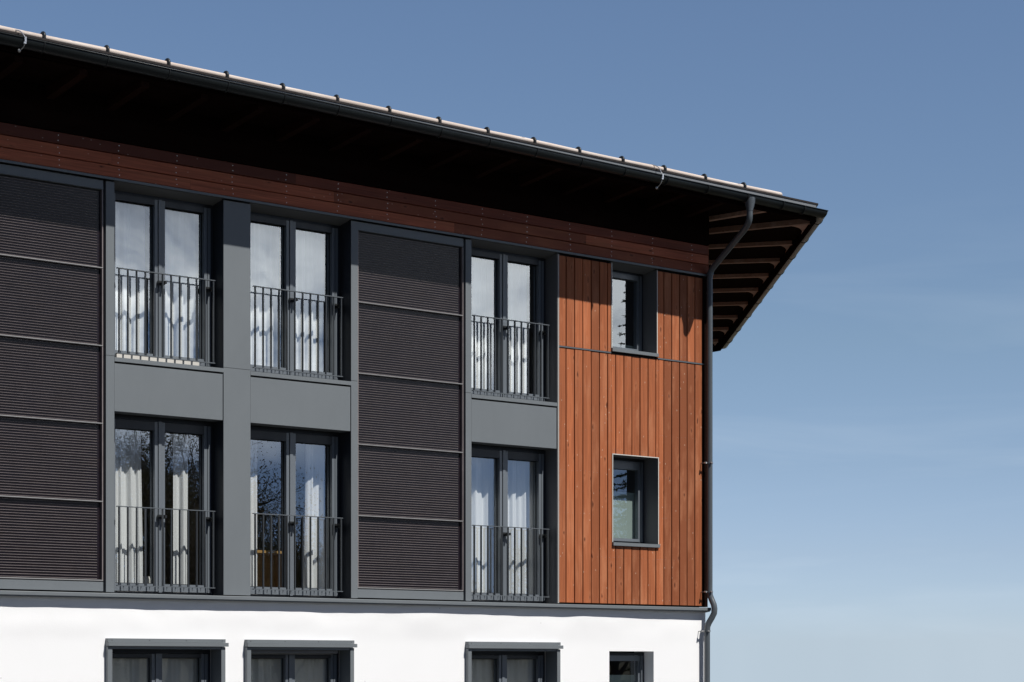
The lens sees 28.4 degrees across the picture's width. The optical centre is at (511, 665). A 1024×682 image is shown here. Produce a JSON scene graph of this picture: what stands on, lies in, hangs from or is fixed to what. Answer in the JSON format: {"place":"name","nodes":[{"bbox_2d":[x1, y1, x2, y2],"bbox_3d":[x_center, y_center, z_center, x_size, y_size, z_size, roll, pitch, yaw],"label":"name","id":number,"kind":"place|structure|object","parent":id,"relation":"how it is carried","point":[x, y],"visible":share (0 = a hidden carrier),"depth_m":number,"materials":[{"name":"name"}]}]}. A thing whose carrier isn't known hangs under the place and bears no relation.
{"place":"outdoors","nodes":[
{"label":"outdoors","id":0,"kind":"place"},
{"bbox_2d":[0,0,1023,681],"label":"sky","id":1,"kind":"structure","parent":0,"point":[868,412],"materials":[{"name":"blue"}]},
{"bbox_3d":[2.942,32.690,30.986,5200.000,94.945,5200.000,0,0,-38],"label":"ground","id":2,"kind":"structure","parent":0,"visible":0},
{"bbox_2d":[0,25,827,681],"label":"apartment building","id":3,"kind":"structure","parent":2,"relation":"on","point":[668,275],"depth_m":27.17,"materials":[{"name":"grey paint"}]},
{"bbox_2d":[115,429,142,591],"bbox_3d":[-4.935,-1.998,25.438,0.650,2.165,0.072,0,0,-38],"label":"curtain","id":4,"kind":"object","parent":3,"relation":"hanging from","point":[128,487],"visible":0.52,"depth_m":25.51,"materials":[{"name":"white fabric"}]},
{"bbox_2d":[115,201,144,352],"bbox_3d":[-4.914,-4.845,25.456,0.650,2.030,0.080,0,0,-38],"label":"window pane","id":5,"kind":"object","parent":3,"relation":"hanging from","point":[129,236],"visible":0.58,"depth_m":25.57,"materials":[{"name":"clear glass"}]},
{"bbox_2d":[112,653,148,681],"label":"curtain","id":6,"kind":"object","parent":3,"relation":"hanging from","point":[129,669],"visible":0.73,"depth_m":25.36,"materials":[{"name":"grey fabric"}]},
{"bbox_2d":[143,576,149,582],"bbox_3d":[-4.744,-1.023,25.848,0.250,0.234,0.250,0,0,-38],"label":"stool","id":7,"kind":"object","parent":3,"relation":"in","point":[147,579],"visible":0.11,"depth_m":25.77,"materials":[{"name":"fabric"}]},
{"bbox_2d":[112,649,209,681],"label":"window","id":8,"kind":"structure","parent":3,"relation":"in","point":[202,656],"depth_m":25.50,"materials":[{"name":"paint"}]},
{"bbox_2d":[110,414,212,594],"bbox_3d":[-4.476,-2.016,25.586,1.527,2.223,0.142,0,0,-38],"label":"window","id":9,"kind":"structure","parent":3,"relation":"in","point":[157,427],"depth_m":25.58,"materials":[{"name":"paint"}]},
{"bbox_2d":[114,190,212,366],"bbox_3d":[-4.476,-4.871,25.586,1.527,2.118,0.142,0,0,-38],"label":"window","id":10,"kind":"structure","parent":3,"relation":"in","point":[157,205],"depth_m":25.58,"materials":[{"name":"paint"}]},
{"bbox_2d":[159,653,196,681],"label":"curtain","id":11,"kind":"object","parent":3,"relation":"hanging from","point":[179,670],"visible":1,"depth_m":25.81,"materials":[{"name":"grey fabric"}]},
{"bbox_2d":[173,434,187,592],"bbox_3d":[-4.255,-1.998,25.969,0.200,2.165,0.052,0,0,-23],"label":"curtain","id":12,"kind":"object","parent":3,"relation":"hanging from","point":[180,471],"visible":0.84,"depth_m":25.96,"materials":[{"name":"white fabric"}]},
{"bbox_2d":[165,209,197,357],"bbox_3d":[-4.294,-4.845,25.938,0.620,2.030,0.094,0,0,-38],"label":"window pane","id":13,"kind":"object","parent":3,"relation":"hanging from","point":[181,243],"visible":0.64,"depth_m":25.96,"materials":[{"name":"clear glass"}]},
{"bbox_2d":[251,440,256,594],"bbox_3d":[-3.493,-1.998,26.569,0.380,2.165,0.081,0,0,-38],"label":"curtain","id":14,"kind":"object","parent":3,"relation":"hanging from","point":[253,476],"visible":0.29,"depth_m":26.61,"materials":[{"name":"white fabric"}]},
{"bbox_2d":[251,223,278,366],"bbox_3d":[-3.379,-4.845,26.651,0.700,2.030,0.086,0,0,-38],"label":"window pane","id":15,"kind":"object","parent":3,"relation":"hanging from","point":[264,253],"visible":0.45,"depth_m":26.75,"materials":[{"name":"clear glass"}]},
{"bbox_2d":[251,659,280,681],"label":"curtain","id":16,"kind":"object","parent":3,"relation":"hanging from","point":[265,670],"visible":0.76,"depth_m":26.59,"materials":[{"name":"grey fabric"}]},
{"bbox_2d":[257,550,281,586],"bbox_3d":[-3.398,-1.221,27.139,0.830,0.628,0.500,0,0,-38],"label":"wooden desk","id":17,"kind":"object","parent":3,"relation":"in","point":[267,568],"visible":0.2,"depth_m":27.42,"materials":[{"name":"brown wood"}]},
{"bbox_2d":[250,426,339,598],"bbox_3d":[-2.949,-2.016,26.778,1.543,2.223,0.142,0,0,-38],"label":"window","id":18,"kind":"structure","parent":3,"relation":"in","point":[289,438],"depth_m":26.77,"materials":[{"name":"paint"}]},
{"bbox_2d":[250,212,339,379],"bbox_3d":[-2.949,-4.871,26.778,1.543,2.118,0.142,0,0,-38],"label":"window","id":19,"kind":"structure","parent":3,"relation":"in","point":[289,226],"depth_m":26.77,"materials":[{"name":"paint"}]},
{"bbox_2d":[251,650,338,681],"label":"window","id":20,"kind":"structure","parent":3,"relation":"in","point":[287,661],"depth_m":26.70,"materials":[{"name":"paint"}]},
{"bbox_2d":[296,230,323,371],"bbox_3d":[-2.773,-4.845,27.126,0.600,2.030,0.085,0,0,-38],"label":"window pane","id":21,"kind":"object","parent":3,"relation":"hanging from","point":[309,262],"visible":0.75,"depth_m":27.15,"materials":[{"name":"clear glass"}]},
{"bbox_2d":[295,659,325,681],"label":"curtain","id":22,"kind":"object","parent":3,"relation":"hanging from","point":[310,670],"visible":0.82,"depth_m":27.01,"materials":[{"name":"grey fabric"}]},
{"bbox_2d":[304,444,324,587],"bbox_3d":[-2.639,-1.998,27.228,0.364,2.165,0.117,0,0,-38],"label":"curtain","id":23,"kind":"object","parent":3,"relation":"hanging from","point":[314,493],"visible":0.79,"depth_m":27.25,"materials":[{"name":"white fabric"}]},
{"bbox_2d":[471,257,493,389],"bbox_3d":[-0.559,-4.845,28.857,0.740,2.030,0.099,0,0,-38],"label":"window pane","id":24,"kind":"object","parent":3,"relation":"hanging from","point":[482,286],"visible":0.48,"depth_m":28.95,"materials":[{"name":"clear glass"}]},
{"bbox_2d":[472,659,493,681],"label":"curtain","id":25,"kind":"object","parent":3,"relation":"hanging from","point":[482,670],"visible":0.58,"depth_m":28.80,"materials":[{"name":"grey fabric"}]},
{"bbox_2d":[471,457,496,600],"bbox_3d":[-0.526,-1.998,28.879,0.820,2.165,0.097,0,0,-38],"label":"curtain","id":26,"kind":"object","parent":3,"relation":"hanging from","point":[482,491],"visible":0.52,"depth_m":29.01,"materials":[{"name":"white fabric"}]},
{"bbox_2d":[465,444,544,603],"bbox_3d":[-0.147,-2.016,28.967,1.540,2.223,0.142,0,0,-38],"label":"window","id":27,"kind":"structure","parent":3,"relation":"in","point":[501,455],"depth_m":28.95,"materials":[{"name":"paint"}]},
{"bbox_2d":[471,247,544,400],"bbox_3d":[-0.147,-4.871,28.967,1.540,2.118,0.142,0,0,-38],"label":"window","id":28,"kind":"structure","parent":3,"relation":"in","point":[502,259],"depth_m":28.95,"materials":[{"name":"paint"}]},
{"bbox_2d":[472,651,544,681],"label":"window","id":29,"kind":"structure","parent":3,"relation":"in","point":[500,658],"depth_m":28.89,"materials":[{"name":"paint"}]},
{"bbox_2d":[508,263,525,392],"bbox_3d":[0.033,-4.845,29.317,0.440,2.030,0.087,0,0,-38],"label":"curtain","id":30,"kind":"object","parent":3,"relation":"hanging from","point":[517,292],"visible":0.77,"depth_m":29.34,"materials":[{"name":"white fabric"}]},
{"bbox_2d":[507,659,532,681],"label":"curtain","id":31,"kind":"object","parent":3,"relation":"hanging from","point":[519,670],"visible":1,"depth_m":29.20,"materials":[{"name":"grey fabric"}]},
{"bbox_2d":[508,460,533,593],"bbox_3d":[0.089,-1.998,29.360,0.538,2.165,0.097,0,0,-36],"label":"curtain","id":32,"kind":"object","parent":3,"relation":"hanging from","point":[520,494],"visible":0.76,"depth_m":29.39,"materials":[{"name":"white fabric"}]},
{"bbox_2d":[609,675,634,681],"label":"privacy screen","id":33,"kind":"object","parent":3,"relation":"attached to","point":[621,678],"visible":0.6,"depth_m":30.41,"materials":[{"name":"grey glass"}]},
{"bbox_2d":[612,344,633,348],"bbox_3d":[1.576,-4.772,30.468,0.810,0.145,0.004,0,0,-38],"label":"privacy screen","id":34,"kind":"object","parent":3,"relation":"attached to","point":[623,346],"visible":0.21,"depth_m":30.55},
{"bbox_2d":[613,492,634,538],"bbox_3d":[1.576,-2.230,30.468,0.810,0.780,0.004,0,0,-38],"label":"privacy screen","id":35,"kind":"object","parent":3,"relation":"attached to","point":[623,514],"visible":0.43,"depth_m":30.56,"materials":[{"name":"glass"}]},
{"bbox_2d":[609,653,643,681],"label":"window","id":36,"kind":"structure","parent":3,"relation":"in","point":[639,660],"depth_m":30.47,"materials":[{"name":"paint"}]},
{"bbox_2d":[612,270,642,351],"bbox_3d":[1.607,-5.310,30.388,0.884,1.240,0.120,0,0,-38],"label":"window","id":37,"kind":"structure","parent":3,"relation":"in","point":[637,279],"depth_m":30.58,"materials":[{"name":"paint"}]},
{"bbox_2d":[613,457,643,543],"bbox_3d":[1.624,-2.471,30.401,0.894,1.291,0.120,0,0,-38],"label":"window","id":38,"kind":"structure","parent":3,"relation":"in","point":[636,465],"depth_m":30.59,"materials":[{"name":"paint"}]}
]}

